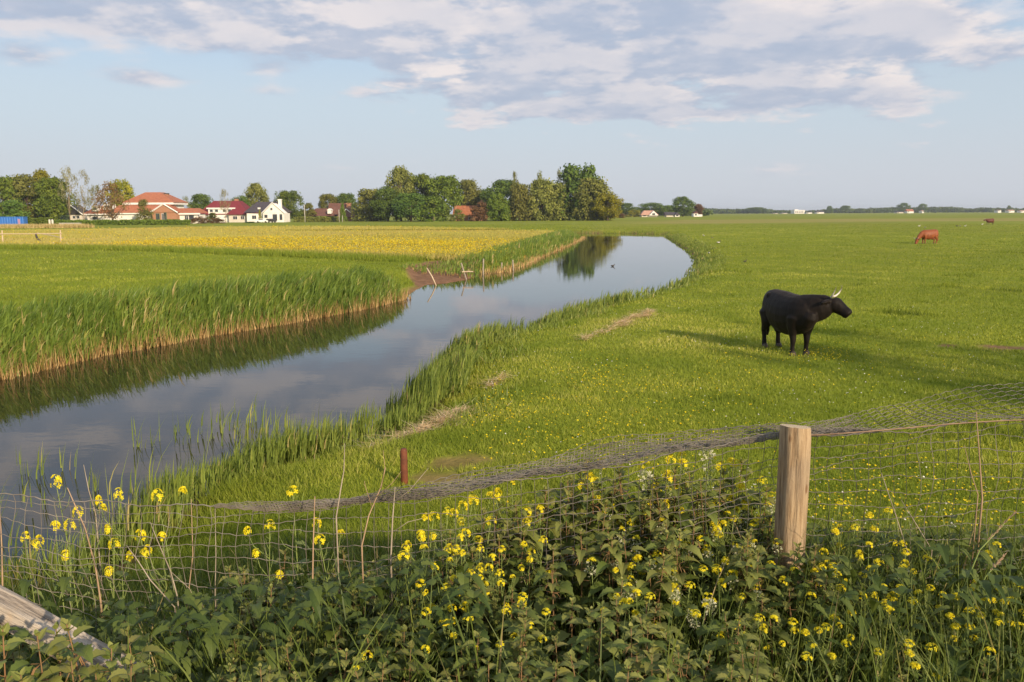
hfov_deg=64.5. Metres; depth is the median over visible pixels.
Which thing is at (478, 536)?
mustard plant
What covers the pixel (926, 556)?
mustard plant
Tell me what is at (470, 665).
long grass
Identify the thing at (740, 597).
mustard plant
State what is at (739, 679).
nettle
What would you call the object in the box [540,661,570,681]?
nettle
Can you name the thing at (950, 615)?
mustard plant
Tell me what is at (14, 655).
nettle
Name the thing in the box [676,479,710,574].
nettle
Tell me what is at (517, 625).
nettle
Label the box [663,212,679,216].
dark roofed house
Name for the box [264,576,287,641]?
nettle
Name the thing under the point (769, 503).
mustard plant
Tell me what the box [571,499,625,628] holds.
nettle
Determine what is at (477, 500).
mustard plant
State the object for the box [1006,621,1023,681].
mustard plant
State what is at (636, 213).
broadleaf tree
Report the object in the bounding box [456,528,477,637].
mustard plant
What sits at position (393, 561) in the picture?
nettle
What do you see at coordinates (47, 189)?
broadleaf tree
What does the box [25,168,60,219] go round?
broadleaf tree
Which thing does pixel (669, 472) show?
mustard plant
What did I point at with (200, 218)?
bush
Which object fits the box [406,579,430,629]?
mustard plant
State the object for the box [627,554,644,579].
mustard plant
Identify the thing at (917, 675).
nettle
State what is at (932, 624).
nettle
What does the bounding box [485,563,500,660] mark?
mustard plant
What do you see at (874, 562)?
mustard plant
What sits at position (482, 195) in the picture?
broadleaf tree
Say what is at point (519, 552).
nettle
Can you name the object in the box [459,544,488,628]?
mustard plant
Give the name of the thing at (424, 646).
mustard plant
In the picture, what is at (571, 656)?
nettle
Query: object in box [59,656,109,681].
nettle
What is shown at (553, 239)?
bend reeds
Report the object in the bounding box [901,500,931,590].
dry stalk
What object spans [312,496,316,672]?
dry stalk
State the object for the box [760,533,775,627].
nettle
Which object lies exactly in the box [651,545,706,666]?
nettle
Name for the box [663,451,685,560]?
mustard plant
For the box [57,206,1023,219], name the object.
distant wood
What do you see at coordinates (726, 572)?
mustard plant
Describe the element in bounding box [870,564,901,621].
nettle
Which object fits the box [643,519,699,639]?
nettle
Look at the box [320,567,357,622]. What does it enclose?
nettle
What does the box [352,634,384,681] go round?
nettle
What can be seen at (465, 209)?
orange roofed house
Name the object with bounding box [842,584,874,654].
nettle
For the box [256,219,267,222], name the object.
parked car
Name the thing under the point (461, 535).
mustard plant
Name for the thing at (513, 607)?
nettle
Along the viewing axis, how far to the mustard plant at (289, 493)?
3.38 m
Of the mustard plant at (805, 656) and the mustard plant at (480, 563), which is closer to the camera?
the mustard plant at (805, 656)
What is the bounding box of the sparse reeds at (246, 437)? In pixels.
[0,394,333,577]
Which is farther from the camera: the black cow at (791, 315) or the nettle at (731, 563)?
the black cow at (791, 315)
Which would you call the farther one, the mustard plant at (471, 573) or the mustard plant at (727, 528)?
the mustard plant at (727, 528)
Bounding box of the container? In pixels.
[0,217,27,224]
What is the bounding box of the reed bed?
[0,262,408,377]
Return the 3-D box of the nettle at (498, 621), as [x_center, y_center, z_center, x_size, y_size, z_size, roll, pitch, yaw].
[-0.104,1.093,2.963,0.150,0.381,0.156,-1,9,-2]
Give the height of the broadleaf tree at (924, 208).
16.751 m
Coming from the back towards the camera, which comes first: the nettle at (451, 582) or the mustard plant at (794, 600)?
the nettle at (451, 582)
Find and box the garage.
[66,205,87,219]
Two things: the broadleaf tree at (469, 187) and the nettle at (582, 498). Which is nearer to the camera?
the nettle at (582, 498)
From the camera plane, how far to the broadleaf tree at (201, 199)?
332.90 m
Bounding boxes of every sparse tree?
[57,165,79,219]
[71,169,91,219]
[88,184,104,218]
[219,188,231,219]
[511,171,518,205]
[537,170,544,197]
[556,168,561,182]
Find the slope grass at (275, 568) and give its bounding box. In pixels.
[4,510,1023,671]
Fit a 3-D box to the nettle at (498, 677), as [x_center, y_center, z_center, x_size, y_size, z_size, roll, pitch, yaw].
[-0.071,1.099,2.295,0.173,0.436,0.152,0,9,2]
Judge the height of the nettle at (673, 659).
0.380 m
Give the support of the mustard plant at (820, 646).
on the ground at (450, 460)
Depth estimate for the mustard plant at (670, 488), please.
3.33 m
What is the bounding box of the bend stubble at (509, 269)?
[480,236,584,274]
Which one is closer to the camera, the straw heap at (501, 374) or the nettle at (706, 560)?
the nettle at (706, 560)
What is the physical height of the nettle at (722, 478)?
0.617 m
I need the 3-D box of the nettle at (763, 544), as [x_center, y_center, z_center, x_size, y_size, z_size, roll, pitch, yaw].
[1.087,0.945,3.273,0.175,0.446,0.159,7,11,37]
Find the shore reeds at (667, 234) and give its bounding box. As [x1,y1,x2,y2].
[473,230,669,236]
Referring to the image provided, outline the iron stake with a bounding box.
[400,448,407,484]
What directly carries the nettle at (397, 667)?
on the ground at (450, 460)
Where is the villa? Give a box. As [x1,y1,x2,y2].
[82,192,207,223]
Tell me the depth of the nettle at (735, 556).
3.00 m
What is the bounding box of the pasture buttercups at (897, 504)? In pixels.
[461,287,1023,534]
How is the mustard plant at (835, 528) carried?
on the ground at (450, 460)
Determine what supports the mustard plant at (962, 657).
on the ground at (450, 460)
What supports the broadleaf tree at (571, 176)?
on the ground at (450, 460)
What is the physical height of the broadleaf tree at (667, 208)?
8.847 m
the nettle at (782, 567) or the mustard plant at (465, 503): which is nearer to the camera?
the nettle at (782, 567)
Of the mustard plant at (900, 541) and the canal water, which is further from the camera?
the canal water
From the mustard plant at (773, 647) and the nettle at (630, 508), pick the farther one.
the nettle at (630, 508)
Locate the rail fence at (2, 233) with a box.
[0,230,61,241]
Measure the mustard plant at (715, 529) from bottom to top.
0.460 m
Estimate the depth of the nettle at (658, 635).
2.67 m
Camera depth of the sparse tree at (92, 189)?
275.49 m
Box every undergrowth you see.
[0,514,1023,681]
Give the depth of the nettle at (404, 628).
2.62 m
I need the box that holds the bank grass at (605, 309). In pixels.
[202,233,726,495]
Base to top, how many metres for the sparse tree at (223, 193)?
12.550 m
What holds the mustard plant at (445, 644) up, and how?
on the ground at (450, 460)
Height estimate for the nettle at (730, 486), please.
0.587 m
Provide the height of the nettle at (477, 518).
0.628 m
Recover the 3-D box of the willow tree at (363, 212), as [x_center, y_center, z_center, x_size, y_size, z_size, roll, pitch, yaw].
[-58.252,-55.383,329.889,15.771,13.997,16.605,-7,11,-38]
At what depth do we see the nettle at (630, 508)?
3.31 m
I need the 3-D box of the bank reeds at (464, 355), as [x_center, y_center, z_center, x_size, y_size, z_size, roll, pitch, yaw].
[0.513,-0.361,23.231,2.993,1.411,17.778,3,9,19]
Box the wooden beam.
[0,585,148,681]
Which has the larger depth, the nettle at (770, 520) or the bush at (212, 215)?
the bush at (212, 215)
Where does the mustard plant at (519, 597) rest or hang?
on the ground at (450, 460)
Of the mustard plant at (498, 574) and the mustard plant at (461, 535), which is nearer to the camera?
the mustard plant at (498, 574)
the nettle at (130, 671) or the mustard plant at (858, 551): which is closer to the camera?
the nettle at (130, 671)
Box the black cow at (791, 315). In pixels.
[759,287,851,355]
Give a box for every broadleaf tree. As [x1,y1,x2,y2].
[0,173,47,217]
[0,175,29,216]
[0,199,31,218]
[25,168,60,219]
[31,176,78,219]
[90,180,129,219]
[105,178,135,205]
[187,193,213,208]
[231,195,251,206]
[242,183,269,212]
[273,190,303,218]
[301,202,316,216]
[318,194,336,216]
[334,192,358,207]
[368,186,401,221]
[384,165,416,220]
[389,192,427,221]
[407,173,440,220]
[416,196,447,221]
[422,174,464,220]
[450,179,482,205]
[470,189,493,218]
[479,178,518,214]
[552,162,605,220]
[590,192,624,220]
[617,203,638,214]
[626,209,640,216]
[638,202,665,213]
[656,205,679,214]
[670,196,696,215]
[692,204,704,213]
[745,207,767,213]
[826,206,833,212]
[839,205,850,211]
[896,203,910,212]
[918,203,928,211]
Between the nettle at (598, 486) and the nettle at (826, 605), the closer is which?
the nettle at (826, 605)
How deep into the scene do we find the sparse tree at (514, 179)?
326.46 m
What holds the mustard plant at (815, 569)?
on the ground at (450, 460)
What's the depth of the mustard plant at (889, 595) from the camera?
2.83 m
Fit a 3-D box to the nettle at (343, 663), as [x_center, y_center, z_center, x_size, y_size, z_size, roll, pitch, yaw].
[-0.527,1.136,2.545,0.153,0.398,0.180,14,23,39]
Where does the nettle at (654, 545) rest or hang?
on the ground at (450, 460)
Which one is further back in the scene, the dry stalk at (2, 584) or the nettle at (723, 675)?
the dry stalk at (2, 584)
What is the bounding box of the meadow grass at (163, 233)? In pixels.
[0,225,554,261]
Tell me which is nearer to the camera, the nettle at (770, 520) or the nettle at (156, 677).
the nettle at (156, 677)
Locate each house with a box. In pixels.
[200,198,257,221]
[245,199,291,221]
[309,203,354,220]
[453,199,485,220]
[640,210,657,216]
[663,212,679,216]
[904,209,913,212]
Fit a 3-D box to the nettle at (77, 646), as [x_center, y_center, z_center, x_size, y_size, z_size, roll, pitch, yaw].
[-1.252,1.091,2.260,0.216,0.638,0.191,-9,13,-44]
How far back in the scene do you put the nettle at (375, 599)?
3.17 m
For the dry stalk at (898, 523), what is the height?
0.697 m
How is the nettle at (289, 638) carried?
on the ground at (450, 460)
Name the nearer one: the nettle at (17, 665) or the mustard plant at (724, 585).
the nettle at (17, 665)
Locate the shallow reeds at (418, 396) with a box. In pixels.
[0,343,451,588]
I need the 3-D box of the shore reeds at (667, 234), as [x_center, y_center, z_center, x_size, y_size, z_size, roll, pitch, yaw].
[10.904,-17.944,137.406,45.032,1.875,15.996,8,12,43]
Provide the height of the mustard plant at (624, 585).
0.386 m
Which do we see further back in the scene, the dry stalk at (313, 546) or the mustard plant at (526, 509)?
the mustard plant at (526, 509)
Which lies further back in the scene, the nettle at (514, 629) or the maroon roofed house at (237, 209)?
the maroon roofed house at (237, 209)
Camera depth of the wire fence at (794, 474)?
3.16 m
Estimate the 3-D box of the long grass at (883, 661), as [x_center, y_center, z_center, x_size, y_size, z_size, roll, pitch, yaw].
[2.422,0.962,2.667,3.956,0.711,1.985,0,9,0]
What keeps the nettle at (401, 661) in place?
on the ground at (450, 460)
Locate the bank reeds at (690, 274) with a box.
[632,234,708,298]
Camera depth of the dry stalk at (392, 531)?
3.06 m
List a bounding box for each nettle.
[0,623,39,681]
[0,647,26,677]
[1,675,14,681]
[3,650,38,666]
[6,627,83,681]
[10,667,33,681]
[16,642,34,665]
[20,646,53,659]
[30,622,107,681]
[36,618,115,681]
[52,655,75,678]
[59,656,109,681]
[78,641,145,681]
[81,594,120,619]
[84,663,109,681]
[87,597,121,636]
[107,653,153,681]
[109,626,168,681]
[127,661,166,680]
[133,660,173,680]
[169,674,176,681]
[202,607,237,663]
[207,662,255,681]
[214,565,246,632]
[215,638,253,672]
[215,638,258,676]
[217,675,228,681]
[218,575,253,636]
[218,658,249,681]
[219,572,250,651]
[219,600,259,649]
[224,565,263,618]
[227,677,241,681]
[235,585,264,625]
[236,600,278,665]
[236,633,285,670]
[244,663,285,681]
[252,583,299,664]
[253,665,287,681]
[255,634,289,670]
[257,584,286,641]
[261,548,304,608]
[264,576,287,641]
[265,573,287,618]
[268,581,302,648]
[274,632,311,679]
[275,595,320,669]
[275,643,316,681]
[287,671,315,681]
[289,616,323,672]
[298,616,325,681]
[309,643,351,681]
[310,611,347,676]
[311,610,345,677]
[318,630,357,681]
[319,648,367,681]
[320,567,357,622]
[320,624,352,657]
[321,570,342,608]
[325,585,354,635]
[333,547,364,624]
[337,590,373,650]
[346,628,381,674]
[346,666,387,681]
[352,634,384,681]
[354,560,385,617]
[354,572,387,653]
[357,630,399,666]
[359,611,400,657]
[361,617,395,672]
[364,564,394,613]
[366,648,407,681]
[369,661,396,681]
[375,629,425,681]
[378,624,427,681]
[380,564,398,602]
[380,671,399,681]
[381,640,436,681]
[384,553,416,604]
[387,603,414,661]
[388,604,423,676]
[392,548,429,603]
[394,620,409,681]
[395,590,424,616]
[397,589,428,631]
[406,607,449,676]
[406,613,441,679]
[413,571,446,622]
[419,634,452,677]
[422,523,459,602]
[428,556,464,631]
[430,557,472,629]
[432,537,471,575]
[433,576,475,667]
[437,528,474,602]
[437,663,471,681]
[440,640,482,681]
[441,568,474,658]
[442,676,456,681]
[451,630,499,681]
[454,546,494,646]
[457,507,511,620]
[457,580,499,664]
[458,531,489,605]
[464,592,503,670]
[465,525,497,604]
[470,509,514,643]
[474,656,514,681]
[475,502,516,595]
[477,516,518,593]
[478,534,525,640]
[483,520,533,632]
[487,640,543,677]
[488,512,530,627]
[489,586,527,660]
[491,600,549,674]
[493,627,551,679]
[495,617,551,673]
[498,597,538,640]
[500,517,544,616]
[500,530,549,638]
[501,499,548,617]
[502,630,539,677]
[504,655,545,681]
[506,656,536,681]
[508,606,543,662]
[508,648,547,681]
[510,544,546,650]
[519,486,559,594]
[519,504,568,602]
[526,485,574,614]
[531,564,580,677]
[533,482,582,600]
[533,543,575,660]
[536,475,598,593]
[536,635,584,681]
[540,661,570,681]
[543,474,595,587]
[543,503,594,630]
[548,597,598,671]
[549,490,580,595]
[554,528,608,657]
[556,471,620,594]
[556,606,612,681]
[556,649,595,681]
[560,498,600,593]
[561,471,608,614]
[570,484,620,614]
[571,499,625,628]
[574,600,621,681]
[575,483,622,594]
[584,524,636,634]
[587,533,633,654]
[590,463,642,596]
[590,479,626,605]
[591,595,640,681]
[594,475,643,585]
[594,491,621,588]
[595,577,645,659]
[596,622,659,673]
[599,466,646,587]
[604,532,658,656]
[614,659,644,681]
[615,647,659,681]
[620,497,664,585]
[621,497,660,600]
[621,600,662,678]
[621,613,664,677]
[621,620,667,678]
[624,473,671,564]
[624,658,653,681]
[625,496,669,623]
[625,648,679,681]
[628,529,680,637]
[628,556,679,627]
[629,603,689,672]
[630,485,687,574]
[631,501,674,608]
[634,601,673,658]
[635,553,686,639]
[636,485,676,602]
[642,475,678,540]
[642,665,677,681]
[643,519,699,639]
[646,536,697,635]
[647,465,701,555]
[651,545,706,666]
[652,629,687,681]
[652,654,695,681]
[655,475,697,588]
[657,645,706,681]
[659,528,711,639]
[669,467,728,576]
[671,520,714,628]
[671,647,711,681]
[675,483,725,583]
[676,478,728,613]
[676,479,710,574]
[685,650,719,679]
[693,479,740,584]
[701,609,746,681]
[702,468,742,554]
[706,613,765,679]
[707,479,749,576]
[713,553,769,663]
[713,645,774,681]
[714,663,741,681]
[715,544,767,645]
[715,545,762,630]
[717,533,778,637]
[717,631,772,681]
[718,528,777,613]
[719,457,761,553]
[719,631,772,681]
[721,619,767,663]
[726,548,784,653]
[733,642,781,678]
[734,500,771,592]
[735,674,745,681]
[741,484,775,552]
[742,577,782,662]
[742,593,785,681]
[749,600,784,660]
[750,608,801,681]
[750,675,766,681]
[751,667,784,681]
[757,515,774,591]
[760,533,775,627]
[761,534,805,591]
[762,504,772,548]
[769,586,811,681]
[771,542,819,658]
[783,543,834,643]
[788,573,844,679]
[792,560,844,663]
[814,584,855,654]
[821,548,846,594]
[838,575,871,621]
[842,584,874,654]
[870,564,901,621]
[873,635,926,681]
[890,674,908,681]
[892,613,930,674]
[915,616,944,663]
[955,658,1001,681]
[964,599,997,653]
[987,606,1023,647]
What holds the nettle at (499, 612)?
on the ground at (450, 460)
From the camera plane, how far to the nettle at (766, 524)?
3.46 m
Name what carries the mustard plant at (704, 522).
on the ground at (450, 460)
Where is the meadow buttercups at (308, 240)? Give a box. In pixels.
[0,225,538,255]
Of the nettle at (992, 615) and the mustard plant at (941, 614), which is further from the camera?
the nettle at (992, 615)
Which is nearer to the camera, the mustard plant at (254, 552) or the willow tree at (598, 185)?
the mustard plant at (254, 552)
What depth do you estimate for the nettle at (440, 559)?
3.20 m
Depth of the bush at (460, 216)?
311.45 m
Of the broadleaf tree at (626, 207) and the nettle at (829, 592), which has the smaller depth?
the nettle at (829, 592)
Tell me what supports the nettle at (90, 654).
on the ground at (450, 460)
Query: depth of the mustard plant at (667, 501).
3.32 m
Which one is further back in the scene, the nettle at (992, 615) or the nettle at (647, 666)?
the nettle at (992, 615)
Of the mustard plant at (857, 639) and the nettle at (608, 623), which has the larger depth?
the mustard plant at (857, 639)
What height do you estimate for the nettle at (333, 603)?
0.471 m
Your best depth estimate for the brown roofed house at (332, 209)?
342.06 m
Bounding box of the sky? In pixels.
[0,0,1023,213]
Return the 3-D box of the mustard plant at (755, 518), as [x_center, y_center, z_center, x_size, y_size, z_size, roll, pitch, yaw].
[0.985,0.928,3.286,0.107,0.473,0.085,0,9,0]
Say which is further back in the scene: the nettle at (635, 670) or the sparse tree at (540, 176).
the sparse tree at (540, 176)
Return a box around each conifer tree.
[135,199,153,219]
[339,203,347,221]
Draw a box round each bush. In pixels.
[191,216,209,223]
[207,213,220,222]
[209,218,225,222]
[449,209,465,220]
[469,202,488,220]
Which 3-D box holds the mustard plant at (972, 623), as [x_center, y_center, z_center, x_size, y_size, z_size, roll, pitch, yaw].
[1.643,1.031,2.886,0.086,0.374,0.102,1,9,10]
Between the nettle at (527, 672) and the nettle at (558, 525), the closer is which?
the nettle at (527, 672)
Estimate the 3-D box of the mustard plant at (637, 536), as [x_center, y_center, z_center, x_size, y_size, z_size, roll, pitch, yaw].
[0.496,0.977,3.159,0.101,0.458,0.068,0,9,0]
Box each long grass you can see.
[0,526,500,681]
[29,549,785,681]
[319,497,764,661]
[640,466,1023,681]
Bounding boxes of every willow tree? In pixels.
[349,188,386,221]
[485,192,510,220]
[507,183,534,220]
[526,177,556,220]
[542,181,574,220]
[571,176,612,220]
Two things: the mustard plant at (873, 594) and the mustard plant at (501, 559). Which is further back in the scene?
the mustard plant at (501, 559)
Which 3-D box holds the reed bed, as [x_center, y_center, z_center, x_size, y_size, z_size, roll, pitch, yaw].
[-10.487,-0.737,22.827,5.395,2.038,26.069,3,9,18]
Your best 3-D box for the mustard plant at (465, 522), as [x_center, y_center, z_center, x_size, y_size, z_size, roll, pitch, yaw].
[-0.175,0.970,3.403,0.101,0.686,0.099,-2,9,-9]
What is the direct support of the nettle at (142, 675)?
on the ground at (450, 460)
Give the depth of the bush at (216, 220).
284.04 m
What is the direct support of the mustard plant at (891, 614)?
on the ground at (450, 460)
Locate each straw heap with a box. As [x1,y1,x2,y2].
[343,426,425,448]
[389,402,510,435]
[480,371,513,386]
[570,323,621,339]
[603,307,667,325]
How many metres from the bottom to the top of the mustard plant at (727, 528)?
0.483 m
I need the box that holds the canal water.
[0,233,694,591]
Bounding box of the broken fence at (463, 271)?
[461,263,472,279]
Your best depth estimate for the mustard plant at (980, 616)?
2.68 m
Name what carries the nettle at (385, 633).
on the ground at (450, 460)
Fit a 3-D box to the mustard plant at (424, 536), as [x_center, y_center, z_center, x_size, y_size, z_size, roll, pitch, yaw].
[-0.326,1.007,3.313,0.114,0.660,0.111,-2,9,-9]
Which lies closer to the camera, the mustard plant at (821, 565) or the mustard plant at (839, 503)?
the mustard plant at (821, 565)
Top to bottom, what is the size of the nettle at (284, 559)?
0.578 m
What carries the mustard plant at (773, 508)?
on the ground at (450, 460)
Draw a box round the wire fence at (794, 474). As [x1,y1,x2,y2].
[0,382,1023,665]
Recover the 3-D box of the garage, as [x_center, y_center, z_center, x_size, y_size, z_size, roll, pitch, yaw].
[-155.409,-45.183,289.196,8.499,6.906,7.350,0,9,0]
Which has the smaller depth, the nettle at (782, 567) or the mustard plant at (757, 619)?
the mustard plant at (757, 619)
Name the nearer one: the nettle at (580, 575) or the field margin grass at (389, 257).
the nettle at (580, 575)
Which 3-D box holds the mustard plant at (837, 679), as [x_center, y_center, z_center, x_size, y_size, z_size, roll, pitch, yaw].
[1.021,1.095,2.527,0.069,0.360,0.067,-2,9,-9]
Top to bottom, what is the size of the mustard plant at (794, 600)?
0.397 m
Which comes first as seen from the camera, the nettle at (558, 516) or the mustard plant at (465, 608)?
the mustard plant at (465, 608)
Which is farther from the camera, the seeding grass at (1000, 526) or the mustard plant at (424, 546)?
the mustard plant at (424, 546)
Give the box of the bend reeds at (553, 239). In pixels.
[395,229,581,278]
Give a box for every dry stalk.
[0,512,10,659]
[67,488,102,617]
[83,465,104,608]
[126,545,179,677]
[150,522,191,678]
[186,499,192,657]
[214,516,218,649]
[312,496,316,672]
[335,443,344,614]
[361,452,400,653]
[390,469,427,613]
[881,473,909,566]
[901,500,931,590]
[964,445,977,586]
[973,412,982,590]
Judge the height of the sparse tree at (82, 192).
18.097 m
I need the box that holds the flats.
[791,209,804,213]
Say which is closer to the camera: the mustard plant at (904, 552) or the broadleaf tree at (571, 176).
the mustard plant at (904, 552)
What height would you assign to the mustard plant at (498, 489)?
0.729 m
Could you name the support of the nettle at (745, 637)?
on the ground at (450, 460)
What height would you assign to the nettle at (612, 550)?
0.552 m
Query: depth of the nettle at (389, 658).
2.54 m
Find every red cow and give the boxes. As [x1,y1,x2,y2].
[915,229,938,243]
[983,218,993,224]
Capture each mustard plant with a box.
[20,531,44,653]
[30,520,64,613]
[50,474,79,616]
[59,519,84,615]
[72,504,107,622]
[95,487,134,604]
[102,538,128,641]
[135,529,162,671]
[140,531,181,649]
[151,486,191,649]
[243,519,283,612]
[279,485,314,662]
[312,517,328,602]
[314,529,344,616]
[352,650,376,678]
[397,544,428,632]
[402,530,427,614]
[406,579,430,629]
[413,607,439,673]
[417,511,443,628]
[417,644,434,681]
[421,506,459,588]
[421,583,455,670]
[431,557,453,660]
[438,604,460,657]
[443,616,479,678]
[444,533,465,631]
[447,544,464,642]
[450,508,464,563]
[450,569,475,680]
[453,500,474,562]
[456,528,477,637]
[457,494,480,551]
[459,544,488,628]
[459,598,482,668]
[468,491,493,560]
[474,516,499,618]
[476,553,504,642]
[478,569,509,645]
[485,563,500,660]
[489,641,507,674]
[491,478,519,592]
[491,545,510,639]
[497,574,515,638]
[501,598,526,676]
[510,621,533,658]
[513,599,529,634]
[517,592,532,617]
[518,548,537,616]
[520,535,552,641]
[522,503,543,611]
[522,505,551,639]
[532,635,546,673]
[536,608,555,680]
[576,477,603,597]
[578,495,602,595]
[581,557,603,663]
[584,456,602,624]
[586,462,608,600]
[597,606,609,677]
[602,508,617,573]
[608,559,636,663]
[610,498,634,547]
[612,562,635,632]
[612,593,621,640]
[617,526,640,596]
[619,589,643,656]
[621,582,639,654]
[625,592,657,674]
[627,511,649,560]
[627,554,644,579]
[630,535,644,580]
[632,550,661,616]
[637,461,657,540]
[651,558,666,621]
[657,517,685,601]
[662,458,693,544]
[662,485,685,530]
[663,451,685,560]
[663,493,685,526]
[665,581,698,651]
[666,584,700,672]
[669,569,681,624]
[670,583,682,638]
[683,541,694,612]
[690,565,713,654]
[690,602,710,676]
[692,498,700,596]
[696,530,726,635]
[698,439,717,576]
[698,494,708,578]
[700,544,715,644]
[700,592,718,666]
[706,521,721,619]
[710,515,739,562]
[711,520,727,601]
[711,520,729,587]
[711,558,728,621]
[711,558,731,635]
[713,457,735,555]
[716,487,743,591]
[716,624,737,681]
[717,569,741,636]
[718,511,734,566]
[720,459,742,532]
[721,556,731,610]
[727,485,750,555]
[727,570,739,662]
[731,541,743,581]
[734,613,769,652]
[735,476,768,534]
[739,506,756,551]
[739,593,747,631]
[749,520,760,545]
[753,514,761,564]
[753,584,763,649]
[760,615,781,679]
[761,502,774,546]
[765,491,775,548]
[766,561,774,591]
[772,538,786,612]
[777,617,799,678]
[778,567,801,644]
[779,627,799,681]
[793,591,821,679]
[800,623,836,681]
[800,643,819,681]
[810,562,840,622]
[814,547,829,611]
[814,614,841,680]
[817,559,831,603]
[824,498,844,563]
[828,639,851,681]
[830,524,843,607]
[831,524,863,609]
[836,578,853,653]
[836,609,856,679]
[847,631,870,681]
[849,592,867,679]
[854,541,877,608]
[854,565,875,628]
[859,558,883,617]
[864,647,883,681]
[865,506,898,592]
[871,583,887,644]
[880,607,899,663]
[881,591,902,647]
[883,548,910,629]
[883,597,902,676]
[886,584,909,670]
[889,540,906,607]
[891,639,915,681]
[896,564,915,629]
[897,559,913,612]
[904,642,942,681]
[907,589,926,679]
[910,554,932,620]
[912,584,935,657]
[924,591,950,674]
[931,593,956,679]
[934,570,951,653]
[935,592,960,672]
[942,607,976,679]
[946,622,960,681]
[950,623,974,678]
[961,611,986,679]
[966,581,980,664]
[973,597,995,677]
[974,646,998,681]
[983,541,1006,612]
[986,612,1006,681]
[988,596,1014,651]
[996,583,1023,668]
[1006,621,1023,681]
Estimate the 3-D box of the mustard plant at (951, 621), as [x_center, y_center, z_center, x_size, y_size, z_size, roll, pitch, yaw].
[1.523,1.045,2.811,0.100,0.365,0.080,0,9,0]
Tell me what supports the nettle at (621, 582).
on the ground at (450, 460)
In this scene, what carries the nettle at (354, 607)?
on the ground at (450, 460)
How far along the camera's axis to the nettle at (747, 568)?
2.91 m
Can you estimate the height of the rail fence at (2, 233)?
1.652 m
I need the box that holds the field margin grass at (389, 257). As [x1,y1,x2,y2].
[0,242,538,263]
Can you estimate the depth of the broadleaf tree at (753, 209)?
1453.05 m
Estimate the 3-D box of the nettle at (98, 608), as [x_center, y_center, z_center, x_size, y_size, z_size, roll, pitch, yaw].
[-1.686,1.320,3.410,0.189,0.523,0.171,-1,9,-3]
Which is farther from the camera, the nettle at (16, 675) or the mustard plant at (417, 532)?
the mustard plant at (417, 532)
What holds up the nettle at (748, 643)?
on the ground at (450, 460)
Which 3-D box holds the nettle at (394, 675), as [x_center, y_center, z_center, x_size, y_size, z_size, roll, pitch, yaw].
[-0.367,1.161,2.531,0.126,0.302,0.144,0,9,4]
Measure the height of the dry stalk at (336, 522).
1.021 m
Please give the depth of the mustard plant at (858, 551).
3.08 m
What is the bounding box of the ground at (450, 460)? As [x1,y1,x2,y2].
[0,212,1023,681]
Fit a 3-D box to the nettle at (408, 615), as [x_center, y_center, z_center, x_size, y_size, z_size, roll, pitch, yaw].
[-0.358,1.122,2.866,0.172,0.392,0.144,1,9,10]
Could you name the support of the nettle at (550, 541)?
on the ground at (450, 460)
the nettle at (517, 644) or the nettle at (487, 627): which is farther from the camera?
the nettle at (487, 627)
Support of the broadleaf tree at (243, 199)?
on the ground at (450, 460)
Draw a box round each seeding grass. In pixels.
[948,511,1015,675]
[970,553,1005,610]
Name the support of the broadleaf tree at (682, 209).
on the ground at (450, 460)
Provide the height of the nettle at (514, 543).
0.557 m
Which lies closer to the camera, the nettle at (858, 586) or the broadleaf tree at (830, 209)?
the nettle at (858, 586)
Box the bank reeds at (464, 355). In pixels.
[408,289,633,405]
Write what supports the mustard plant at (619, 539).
on the ground at (450, 460)
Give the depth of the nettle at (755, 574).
2.88 m
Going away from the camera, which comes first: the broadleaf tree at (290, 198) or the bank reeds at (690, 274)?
the bank reeds at (690, 274)
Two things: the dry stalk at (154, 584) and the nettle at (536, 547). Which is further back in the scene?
the nettle at (536, 547)
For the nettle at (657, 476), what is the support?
on the ground at (450, 460)
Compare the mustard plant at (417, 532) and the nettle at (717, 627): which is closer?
the nettle at (717, 627)
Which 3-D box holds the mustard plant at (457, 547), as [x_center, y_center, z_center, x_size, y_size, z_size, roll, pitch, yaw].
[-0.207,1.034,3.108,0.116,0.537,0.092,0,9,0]
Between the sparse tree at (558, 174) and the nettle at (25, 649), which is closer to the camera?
the nettle at (25, 649)
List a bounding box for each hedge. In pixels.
[27,217,50,224]
[53,219,190,224]
[293,216,338,221]
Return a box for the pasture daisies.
[491,302,1006,531]
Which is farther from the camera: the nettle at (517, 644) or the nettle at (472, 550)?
the nettle at (472, 550)
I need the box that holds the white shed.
[691,211,701,216]
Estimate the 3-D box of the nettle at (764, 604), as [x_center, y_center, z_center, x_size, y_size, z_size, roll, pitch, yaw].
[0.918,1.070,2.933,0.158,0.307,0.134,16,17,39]
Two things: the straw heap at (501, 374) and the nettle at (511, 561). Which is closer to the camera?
the nettle at (511, 561)
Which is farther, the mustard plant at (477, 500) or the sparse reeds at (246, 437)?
the sparse reeds at (246, 437)
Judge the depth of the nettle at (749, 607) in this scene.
2.81 m
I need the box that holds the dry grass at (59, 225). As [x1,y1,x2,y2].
[0,223,94,227]
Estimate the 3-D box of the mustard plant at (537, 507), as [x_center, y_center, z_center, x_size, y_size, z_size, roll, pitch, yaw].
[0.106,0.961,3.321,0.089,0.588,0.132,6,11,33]
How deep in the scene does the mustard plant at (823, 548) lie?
3.06 m
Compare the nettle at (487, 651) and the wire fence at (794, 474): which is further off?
the wire fence at (794, 474)
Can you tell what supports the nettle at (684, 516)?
on the ground at (450, 460)
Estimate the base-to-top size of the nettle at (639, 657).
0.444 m

